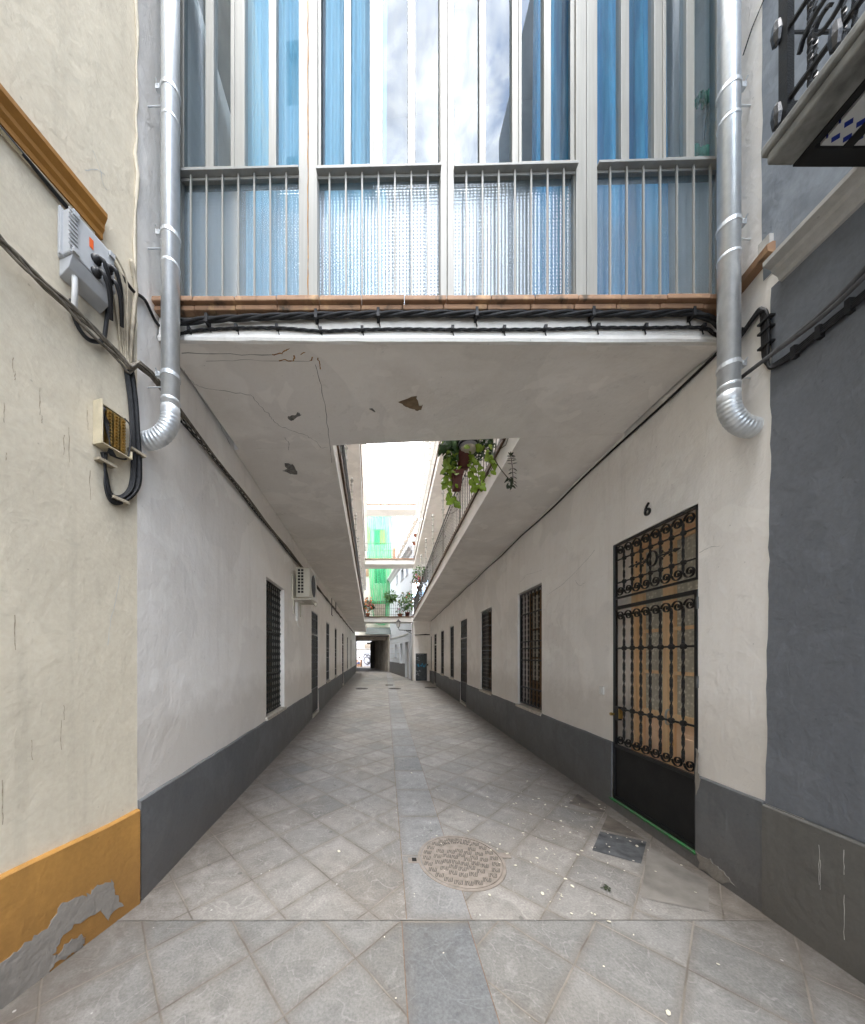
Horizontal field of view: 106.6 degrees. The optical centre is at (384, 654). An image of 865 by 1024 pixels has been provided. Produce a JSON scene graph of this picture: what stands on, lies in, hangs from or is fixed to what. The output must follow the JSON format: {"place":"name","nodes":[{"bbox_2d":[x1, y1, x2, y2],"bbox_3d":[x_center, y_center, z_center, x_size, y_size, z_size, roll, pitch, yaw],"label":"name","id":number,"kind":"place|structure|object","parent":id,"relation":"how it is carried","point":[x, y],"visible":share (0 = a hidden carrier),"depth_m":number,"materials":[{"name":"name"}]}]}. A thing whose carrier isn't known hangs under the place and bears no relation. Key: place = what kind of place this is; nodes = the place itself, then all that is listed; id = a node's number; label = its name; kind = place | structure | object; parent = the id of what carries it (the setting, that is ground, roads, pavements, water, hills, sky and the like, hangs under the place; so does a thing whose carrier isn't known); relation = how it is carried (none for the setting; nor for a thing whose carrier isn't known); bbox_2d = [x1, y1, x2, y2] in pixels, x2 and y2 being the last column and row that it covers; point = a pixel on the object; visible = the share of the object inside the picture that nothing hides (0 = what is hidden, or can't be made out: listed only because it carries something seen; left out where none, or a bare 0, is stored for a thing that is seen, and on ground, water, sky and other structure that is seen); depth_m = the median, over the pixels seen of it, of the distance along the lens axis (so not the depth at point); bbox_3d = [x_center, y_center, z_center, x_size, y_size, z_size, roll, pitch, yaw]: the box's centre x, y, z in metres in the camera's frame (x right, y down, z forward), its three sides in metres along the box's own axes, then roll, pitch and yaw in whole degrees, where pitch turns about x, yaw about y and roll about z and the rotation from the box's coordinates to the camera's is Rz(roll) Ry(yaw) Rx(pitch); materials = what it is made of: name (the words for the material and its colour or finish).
{"place":"outdoors","nodes":[
{"label":"outdoors","id":0,"kind":"place"},
{"bbox_2d":[355,516,395,671],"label":"passage house","id":1,"kind":"structure","parent":0,"point":[378,635],"depth_m":30.00,"materials":[{"name":"white paint"}]},
{"bbox_2d":[367,516,392,624],"bbox_3d":[-0.470,-8.375,29.650,2.500,11.250,0.220,0,0,0],"label":"debris netting","id":2,"kind":"object","parent":1,"relation":"hanging from","point":[376,544],"visible":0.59,"depth_m":29.66,"materials":[{"name":"green fabric"}]},
{"bbox_2d":[367,442,423,595],"label":"sky","id":3,"kind":"structure","parent":0,"point":[389,465],"materials":[{"name":"white"}]},
{"bbox_2d":[387,516,423,678],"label":"blue white house","id":4,"kind":"structure","parent":0,"point":[399,580],"depth_m":24.48,"materials":[{"name":"paint"}]},
{"bbox_2d":[0,921,864,1023],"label":"street paving","id":5,"kind":"structure","parent":0,"point":[286,972],"depth_m":1.59,"materials":[{"name":"grey stone"}]},
{"bbox_2d":[0,0,139,1009],"bbox_3d":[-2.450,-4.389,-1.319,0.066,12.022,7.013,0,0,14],"label":"cream house","id":6,"kind":"structure","parent":5,"relation":"on","point":[69,810],"depth_m":1.68,"materials":[{"name":"paint"}]},
{"bbox_2d":[0,125,67,208],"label":"power cable","id":7,"kind":"object","parent":6,"relation":"attached to","point":[46,182],"visible":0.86,"depth_m":1.58,"materials":[{"name":"black rubber"}]},
{"bbox_2d":[0,127,94,233],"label":"conduit","id":8,"kind":"object","parent":6,"relation":"attached to","point":[9,140],"visible":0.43,"depth_m":1.53,"materials":[{"name":"black plastic"}]},
{"bbox_2d":[58,205,123,327],"bbox_3d":[-1.595,-2.081,1.775,0.159,0.457,0.296,0,0,14],"label":"equipment box","id":9,"kind":"object","parent":6,"relation":"attached to","point":[87,268],"visible":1,"depth_m":1.72,"materials":[{"name":"plastic"}]},
{"bbox_2d":[69,298,108,343],"bbox_3d":[-1.653,-1.998,1.797,0.022,0.491,0.199,0,0,14],"label":"black conduit","id":10,"kind":"object","parent":9,"relation":"hanging from","point":[104,333],"visible":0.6,"depth_m":1.82,"materials":[{"name":"plastic"}]},
{"bbox_2d":[113,254,137,370],"bbox_3d":[-1.613,-2.123,1.959,0.034,0.743,0.209,0,0,14],"label":"telephone wire","id":11,"kind":"object","parent":9,"relation":"hanging from","point":[126,347],"visible":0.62,"depth_m":1.98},
{"bbox_2d":[93,398,132,461],"bbox_3d":[-1.608,-1.308,1.899,0.074,0.285,0.176,0,0,14],"label":"terminal box","id":12,"kind":"object","parent":6,"relation":"attached to","point":[109,430],"visible":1,"depth_m":1.86,"materials":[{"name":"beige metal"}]},
{"bbox_2d":[94,369,145,504],"bbox_3d":[-1.607,-1.355,1.954,0.042,0.909,0.274,0,0,14],"label":"cable loop","id":13,"kind":"object","parent":12,"relation":"hanging from","point":[131,491],"visible":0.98,"depth_m":2.01,"materials":[{"name":"black rubber"}]},
{"bbox_2d":[114,265,159,326],"bbox_3d":[-1.607,-2.333,2.093,0.048,0.066,0.477,0,0,5],"label":"power cable","id":14,"kind":"object","parent":6,"relation":"attached to","point":[146,303],"visible":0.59,"depth_m":2.13,"materials":[{"name":"black rubber"}]},
{"bbox_2d":[402,921,498,1023],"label":"street strip","id":15,"kind":"object","parent":5,"relation":"on","point":[449,985],"depth_m":1.59,"materials":[{"name":"stone"}]},
{"bbox_2d":[761,0,864,984],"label":"grey house","id":16,"kind":"structure","parent":5,"relation":"on","point":[813,140],"depth_m":1.71,"materials":[{"name":"paint"}]},
{"bbox_2d":[741,289,864,369],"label":"cable bundle","id":17,"kind":"object","parent":16,"relation":"attached to","point":[766,326],"visible":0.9,"depth_m":1.83,"materials":[{"name":"plastic"}]},
{"bbox_2d":[741,266,864,379],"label":"power cable","id":18,"kind":"object","parent":16,"relation":"attached to","point":[855,282],"visible":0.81,"depth_m":1.67,"materials":[{"name":"black rubber"}]},
{"bbox_2d":[118,666,771,920],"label":"alley paving","id":19,"kind":"structure","parent":0,"point":[311,800],"depth_m":2.87,"materials":[{"name":"grey stone"}]},
{"bbox_2d":[137,0,367,900],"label":"white house","id":20,"kind":"structure","parent":19,"relation":"on","point":[243,678],"depth_m":3.05,"materials":[{"name":"paint"}]},
{"bbox_2d":[140,0,180,450],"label":"drainpipe","id":21,"kind":"object","parent":20,"relation":"attached to","point":[162,432],"visible":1,"depth_m":2.11,"materials":[{"name":"silver metal"}]},
{"bbox_2d":[0,234,353,632],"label":"cable bundle","id":22,"kind":"object","parent":20,"relation":"attached to","point":[55,294],"visible":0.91,"depth_m":1.84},
{"bbox_2d":[180,419,352,631],"bbox_3d":[-2.054,-1.814,14.090,0.040,0.125,23.204,0,0,-2],"label":"telephone wire","id":23,"kind":"object","parent":20,"relation":"attached to","point":[197,439],"visible":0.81,"depth_m":3.56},
{"bbox_2d":[266,580,286,720],"bbox_3d":[-1.840,-0.092,5.066,0.345,2.075,1.021,0,0,0],"label":"window","id":24,"kind":"structure","parent":20,"relation":"in","point":[271,709],"depth_m":5.15,"materials":[{"name":"black metal"}]},
{"bbox_2d":[291,567,316,626],"bbox_3d":[-1.598,-1.117,6.462,0.360,1.106,0.840,0,0,-2],"label":"air conditioner","id":25,"kind":"object","parent":20,"relation":"attached to","point":[306,586],"visible":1,"depth_m":6.09,"materials":[{"name":"white plastic"}]},
{"bbox_2d":[312,612,318,718],"bbox_3d":[-1.978,0.240,8.539,0.288,2.720,1.000,0,0,-2],"label":"door","id":26,"kind":"structure","parent":20,"relation":"in","point":[314,689],"depth_m":8.60,"materials":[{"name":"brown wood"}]},
{"bbox_2d":[326,622,330,682],"bbox_3d":[-2.082,-0.083,11.106,0.305,2.055,1.020,0,0,-2],"label":"window","id":27,"kind":"structure","parent":20,"relation":"in","point":[327,625],"depth_m":11.28,"materials":[{"name":"black metal"}]},
{"bbox_2d":[335,629,337,677],"bbox_3d":[-2.179,-0.083,13.534,0.305,2.055,0.960,0,0,-2],"label":"window","id":28,"kind":"structure","parent":20,"relation":"in","point":[335,629],"depth_m":13.70,"materials":[{"name":"black metal"}]},
{"bbox_2d":[342,633,343,684],"bbox_3d":[-2.305,0.240,16.732,0.288,2.720,0.900,0,0,-2],"label":"door","id":29,"kind":"structure","parent":20,"relation":"in","point":[342,633],"depth_m":16.79,"materials":[{"name":"black metal"}]},
{"bbox_2d":[347,637,348,669],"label":"window","id":30,"kind":"structure","parent":20,"relation":"in","point":[347,637],"depth_m":20.42,"materials":[{"name":"grey wood"}]},
{"bbox_2d":[364,601,412,623],"bbox_3d":[0.221,-2.708,20.375,3.074,1.309,1.050,0,0,0],"label":"footbridge","id":31,"kind":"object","parent":20,"relation":"attached to","point":[386,619],"visible":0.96,"depth_m":19.90,"materials":[{"name":"paint"}]},
{"bbox_2d":[364,597,374,615],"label":"potted plant","id":32,"kind":"object","parent":31,"relation":"on","point":[368,606],"visible":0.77,"depth_m":19.91,"materials":[{"name":"orange plant"}]},
{"bbox_2d":[371,604,385,615],"bbox_3d":[-0.400,-2.808,19.995,0.900,0.750,0.010,0,0,0],"label":"hanging cloth","id":33,"kind":"object","parent":31,"relation":"hanging from","point":[378,610],"visible":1,"depth_m":20.00,"materials":[{"name":"fabric"}]},
{"bbox_2d":[383,589,398,603],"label":"potted plant","id":34,"kind":"object","parent":31,"relation":"on","point":[389,597],"visible":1,"depth_m":19.84,"materials":[{"name":"green plant"}]},
{"bbox_2d":[396,619,411,633],"bbox_3d":[1.167,-1.750,19.700,1.000,0.912,0.328,0,0,0],"label":"street lantern","id":35,"kind":"object","parent":31,"relation":"attached to","point":[398,622],"visible":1,"depth_m":19.66,"materials":[{"name":"black metal"}]},
{"bbox_2d":[397,591,414,615],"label":"potted plant","id":36,"kind":"object","parent":31,"relation":"on","point":[405,601],"visible":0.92,"depth_m":19.87,"materials":[{"name":"green plant"}]},
{"bbox_2d":[364,543,413,568],"bbox_3d":[0.289,-6.125,19.775,3.079,1.309,1.050,0,0,0],"label":"footbridge","id":37,"kind":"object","parent":20,"relation":"attached to","point":[389,563],"visible":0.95,"depth_m":19.34,"materials":[{"name":"paint"}]},
{"bbox_2d":[151,0,716,460],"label":"glazed bridge","id":38,"kind":"structure","parent":20,"relation":"attached to","point":[447,154],"depth_m":2.41,"materials":[{"name":"paint"}]},
{"bbox_2d":[180,0,298,192],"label":"window","id":39,"kind":"structure","parent":38,"relation":"in","point":[239,8],"depth_m":2.25,"materials":[{"name":"metal"}]},
{"bbox_2d":[317,0,438,190],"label":"window","id":40,"kind":"structure","parent":38,"relation":"in","point":[376,6],"depth_m":2.23,"materials":[{"name":"glass"}]},
{"bbox_2d":[180,306,716,332],"bbox_3d":[0.413,-2.273,2.201,3.798,0.208,0.052,0,0,1],"label":"power cable","id":41,"kind":"object","parent":38,"relation":"attached to","point":[476,314],"visible":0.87,"depth_m":2.19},
{"bbox_2d":[180,322,716,337],"bbox_3d":[0.403,-2.206,2.212,3.843,0.198,0.032,0,0,1],"label":"telephone wire","id":42,"kind":"object","parent":38,"relation":"attached to","point":[503,329],"visible":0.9,"depth_m":2.21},
{"bbox_2d":[454,0,576,188],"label":"window","id":43,"kind":"structure","parent":38,"relation":"in","point":[515,6],"depth_m":2.22,"materials":[{"name":"metal"}]},
{"bbox_2d":[597,0,716,184],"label":"window","id":44,"kind":"structure","parent":38,"relation":"in","point":[656,8],"depth_m":2.20,"materials":[{"name":"metal"}]},
{"bbox_2d":[695,143,708,155],"bbox_3d":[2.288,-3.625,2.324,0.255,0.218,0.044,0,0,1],"label":"plant pot","id":45,"kind":"object","parent":38,"relation":"on","point":[703,150],"visible":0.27,"depth_m":2.31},
{"bbox_2d":[695,88,708,146],"bbox_3d":[2.357,-3.872,2.354,0.174,0.540,0.062,0,0,0],"label":"plant","id":46,"kind":"object","parent":45,"relation":"in","point":[703,98],"visible":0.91,"depth_m":2.35,"materials":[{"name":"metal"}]},
{"bbox_2d":[357,607,413,665],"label":"mural house","id":47,"kind":"structure","parent":19,"relation":"on","point":[363,650],"depth_m":45.00,"materials":[{"name":"white paint"}]},
{"bbox_2d":[363,654,369,665],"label":"roller door","id":48,"kind":"structure","parent":47,"relation":"in","point":[366,657],"depth_m":44.95,"materials":[{"name":"white metal"}]},
{"bbox_2d":[411,623,411,680],"bbox_3d":[1.660,-0.200,19.900,0.092,3.600,0.092,0,0,23],"label":"downpipe","id":49,"kind":"object","parent":19,"relation":"on","point":[411,652],"visible":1,"depth_m":19.85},
{"bbox_2d":[412,621,429,680],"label":"end block","id":50,"kind":"structure","parent":19,"relation":"on","point":[420,657],"depth_m":19.46,"materials":[{"name":"white paint"}]},
{"bbox_2d":[416,653,426,680],"bbox_3d":[2.220,0.740,19.428,0.682,1.661,0.059,0,0,0],"label":"metal door","id":51,"kind":"structure","parent":50,"relation":"in","point":[421,658],"depth_m":19.42,"materials":[{"name":"grey metal"}]},
{"bbox_2d":[387,673,470,918],"bbox_3d":[0.345,1.596,15.465,0.430,0.001,27.070,0,0,0],"label":"paving strip","id":52,"kind":"object","parent":19,"relation":"on","point":[419,827],"visible":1,"depth_m":2.99,"materials":[{"name":"grey stone"}]},
{"bbox_2d":[387,683,499,1023],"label":"strip joint","id":53,"kind":"object","parent":52,"relation":"on","point":[405,903],"visible":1,"depth_m":1.87,"materials":[{"name":"concrete"}]},
{"bbox_2d":[408,835,511,891],"bbox_3d":[0.592,1.595,2.491,0.669,0.011,0.669,0,0,41],"label":"manhole cover","id":54,"kind":"object","parent":19,"relation":"on","point":[467,864],"visible":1,"depth_m":2.45,"materials":[{"name":"metal"}]},
{"bbox_2d":[269,769,719,1015],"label":"fallen petals","id":55,"kind":"object","parent":19,"relation":"on","point":[668,1012],"visible":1,"depth_m":2.48,"materials":[{"name":"white plant"}]},
{"bbox_2d":[303,919,770,919],"bbox_3d":[0.355,1.595,1.926,3.950,0.001,0.008,0,0,0],"label":"paving joint","id":56,"kind":"object","parent":19,"relation":"on","point":[536,919],"visible":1,"depth_m":1.93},
{"bbox_2d":[569,794,604,811],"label":"paving slab","id":57,"kind":"structure","parent":19,"relation":"on","point":[578,800],"depth_m":3.44,"materials":[{"name":"grey stone"}]},
{"bbox_2d":[600,884,610,890],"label":"wilted leaves","id":58,"kind":"object","parent":19,"relation":"on","point":[606,887],"visible":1,"depth_m":2.19,"materials":[{"name":"plant"}]},
{"bbox_2d":[592,831,645,863],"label":"utility access cover","id":59,"kind":"structure","parent":19,"relation":"on","point":[622,847],"depth_m":2.65,"materials":[{"name":"grey metal"}]},
{"bbox_2d":[602,815,645,839],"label":"paving slab","id":60,"kind":"structure","parent":19,"relation":"on","point":[611,824],"depth_m":2.94,"materials":[{"name":"grey stone"}]},
{"bbox_2d":[412,0,844,939],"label":"white house","id":61,"kind":"structure","parent":19,"relation":"on","point":[546,626],"depth_m":2.91,"materials":[{"name":"paint"}]},
{"bbox_2d":[367,488,415,515],"bbox_3d":[0.392,-9.444,19.775,3.056,1.309,1.050,0,0,0],"label":"footbridge","id":62,"kind":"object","parent":61,"relation":"attached to","point":[391,509],"visible":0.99,"depth_m":19.34,"materials":[{"name":"paint"}]},
{"bbox_2d":[411,572,423,590],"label":"potted plant","id":63,"kind":"object","parent":61,"relation":"on","point":[417,583],"visible":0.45,"depth_m":16.12,"materials":[{"name":"white plant"}]},
{"bbox_2d":[412,565,425,582],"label":"potted plant","id":64,"kind":"object","parent":61,"relation":"on","point":[419,577],"visible":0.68,"depth_m":15.42,"materials":[{"name":"green plant"}]},
{"bbox_2d":[430,636,431,670],"bbox_3d":[2.854,-0.088,18.918,0.318,2.065,0.616,0,0,0],"label":"window","id":65,"kind":"structure","parent":61,"relation":"in","point":[431,636],"depth_m":19.08,"materials":[{"name":"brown wood"}]},
{"bbox_2d":[434,634,436,684],"bbox_3d":[2.811,0.240,17.043,0.308,2.720,0.906,0,0,0],"label":"door","id":66,"kind":"structure","parent":61,"relation":"in","point":[435,671],"depth_m":17.15,"materials":[{"name":"black metal"}]},
{"bbox_2d":[440,631,443,675],"bbox_3d":[2.761,-0.077,14.719,0.305,2.045,1.010,0,0,1],"label":"window","id":67,"kind":"structure","parent":61,"relation":"in","point":[442,674],"depth_m":14.86,"materials":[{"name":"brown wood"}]},
{"bbox_2d":[449,626,453,679],"bbox_3d":[2.710,-0.088,12.379,0.324,2.065,0.896,0,0,0],"label":"window","id":68,"kind":"structure","parent":61,"relation":"in","point":[452,628],"depth_m":12.53,"materials":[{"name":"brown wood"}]},
{"bbox_2d":[460,619,466,705],"bbox_3d":[2.663,0.230,10.335,0.308,2.740,0.926,0,0,0],"label":"door","id":69,"kind":"structure","parent":61,"relation":"in","point":[463,684],"depth_m":10.50,"materials":[{"name":"black metal"}]},
{"bbox_2d":[457,449,479,470],"bbox_3d":[0.942,-2.251,3.679,0.258,0.224,0.173,0,0,-26],"label":"hanging pot","id":70,"kind":"object","parent":61,"relation":"hanging from","point":[463,461],"visible":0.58,"depth_m":3.60,"materials":[{"name":"brown ceramic"}]},
{"bbox_2d":[450,469,467,491],"bbox_3d":[0.877,-1.996,3.620,0.249,0.258,0.123,0,0,0],"label":"hanging pot","id":71,"kind":"object","parent":70,"relation":"hanging from","point":[456,479],"visible":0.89,"depth_m":3.57,"materials":[{"name":"brown ceramic"}]},
{"bbox_2d":[441,441,458,479],"bbox_3d":[0.803,-2.335,3.718,0.332,0.682,0.366,0,0,0],"label":"trailing plant","id":72,"kind":"object","parent":71,"relation":"on","point":[456,459],"visible":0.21,"depth_m":3.66,"materials":[{"name":"green plant"}]},
{"bbox_2d":[440,441,461,493],"bbox_3d":[0.755,-2.198,3.633,0.264,0.673,0.309,0,0,0],"label":"trailing plant","id":73,"kind":"object","parent":72,"relation":"attached to","point":[443,471],"visible":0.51,"depth_m":3.60,"materials":[{"name":"green plant"}]},
{"bbox_2d":[441,457,453,504],"bbox_3d":[0.711,-1.947,3.598,0.137,0.551,0.072,0,0,0],"label":"vine","id":74,"kind":"object","parent":73,"relation":"hanging from","point":[449,500],"visible":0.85,"depth_m":3.59,"materials":[{"name":"green plant"}]},
{"bbox_2d":[451,492,460,508],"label":"vine","id":75,"kind":"object","parent":73,"relation":"hanging from","point":[456,504],"visible":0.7,"depth_m":3.75,"materials":[{"name":"green plant"}]},
{"bbox_2d":[458,439,478,453],"bbox_3d":[0.939,-2.391,3.600,0.229,0.260,0.229,0,0,0],"label":"ceramic planter","id":76,"kind":"object","parent":70,"relation":"on","point":[470,443],"visible":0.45,"depth_m":3.54,"materials":[{"name":"beige ceramic"}]},
{"bbox_2d":[438,440,459,457],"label":"broad leaf plant","id":77,"kind":"object","parent":76,"relation":"in","point":[444,447],"visible":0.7,"depth_m":3.57,"materials":[{"name":"green plant"}]},
{"bbox_2d":[467,454,478,492],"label":"vine","id":78,"kind":"object","parent":76,"relation":"hanging from","point":[474,488],"visible":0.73,"depth_m":3.59,"materials":[{"name":"green plant"}]},
{"bbox_2d":[464,439,485,482],"bbox_3d":[1.019,-2.196,3.589,0.221,0.604,0.318,0,0,20],"label":"trailing plant","id":79,"kind":"object","parent":76,"relation":"hanging from","point":[480,448],"visible":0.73,"depth_m":3.53,"materials":[{"name":"green plant"}]},
{"bbox_2d":[472,439,495,463],"bbox_3d":[1.129,-2.449,3.731,0.326,0.519,0.375,0,0,16],"label":"trailing plant","id":80,"kind":"object","parent":61,"relation":"hanging from","point":[489,441],"visible":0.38,"depth_m":3.69,"materials":[{"name":"green plant"}]},
{"bbox_2d":[479,608,491,695],"bbox_3d":[2.611,-0.088,7.891,0.326,2.065,0.996,0,0,0],"label":"window","id":81,"kind":"structure","parent":61,"relation":"in","point":[488,691],"depth_m":8.07,"materials":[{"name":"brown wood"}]},
{"bbox_2d":[478,444,497,491],"bbox_3d":[1.132,-2.053,3.497,0.222,0.546,0.074,0,0,-11],"label":"vine","id":82,"kind":"object","parent":61,"relation":"hanging from","point":[482,487],"visible":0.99,"depth_m":3.51,"materials":[{"name":"green plant"}]},
{"bbox_2d":[494,439,516,489],"bbox_3d":[1.293,-2.031,3.434,0.181,0.556,0.209,0,0,-37],"label":"hanging sprig","id":83,"kind":"object","parent":61,"relation":"hanging from","point":[511,485],"visible":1,"depth_m":3.40,"materials":[{"name":"green plant"}]},
{"bbox_2d":[515,585,542,715],"bbox_3d":[2.557,-0.088,5.416,0.327,2.065,1.006,0,0,0],"label":"window","id":84,"kind":"structure","parent":61,"relation":"in","point":[534,702],"depth_m":5.60,"materials":[{"name":"black metal"}]},
{"bbox_2d":[431,327,743,620],"bbox_3d":[2.535,-2.059,10.498,0.019,0.192,16.801,0,0,1],"label":"power cable","id":85,"kind":"object","parent":61,"relation":"attached to","point":[711,358],"visible":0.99,"depth_m":3.10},
{"bbox_2d":[599,686,603,694],"bbox_3d":[2.389,0.391,3.528,0.019,0.090,0.076,0,0,0],"label":"doorbell switch","id":86,"kind":"object","parent":61,"relation":"attached to","point":[601,690],"visible":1,"depth_m":3.51,"materials":[{"name":"white plastic"}]},
{"bbox_2d":[644,502,650,515],"bbox_3d":[2.372,-1.316,2.889,0.012,0.116,0.070,0,0,1],"label":"house number","id":87,"kind":"object","parent":61,"relation":"attached to","point":[646,509],"visible":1,"depth_m":2.88,"materials":[{"name":"black metal"}]},
{"bbox_2d":[628,512,697,773],"bbox_3d":[2.538,0.183,2.883,0.141,2.655,0.926,0,0,0],"label":"grille","id":88,"kind":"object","parent":61,"relation":"in","point":[690,538],"depth_m":2.88,"materials":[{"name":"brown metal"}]},
{"bbox_2d":[716,0,763,438],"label":"drainpipe","id":89,"kind":"object","parent":61,"relation":"attached to","point":[736,418],"visible":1,"depth_m":2.01,"materials":[{"name":"silver metal"}]},
{"bbox_2d":[742,0,763,55],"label":"aerial wire","id":90,"kind":"object","parent":61,"relation":"attached to","point":[752,27],"visible":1,"depth_m":2.05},
{"bbox_2d":[641,846,708,911],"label":"paving slab","id":91,"kind":"structure","parent":19,"relation":"on","point":[669,881],"depth_m":2.23,"materials":[{"name":"grey stone"}]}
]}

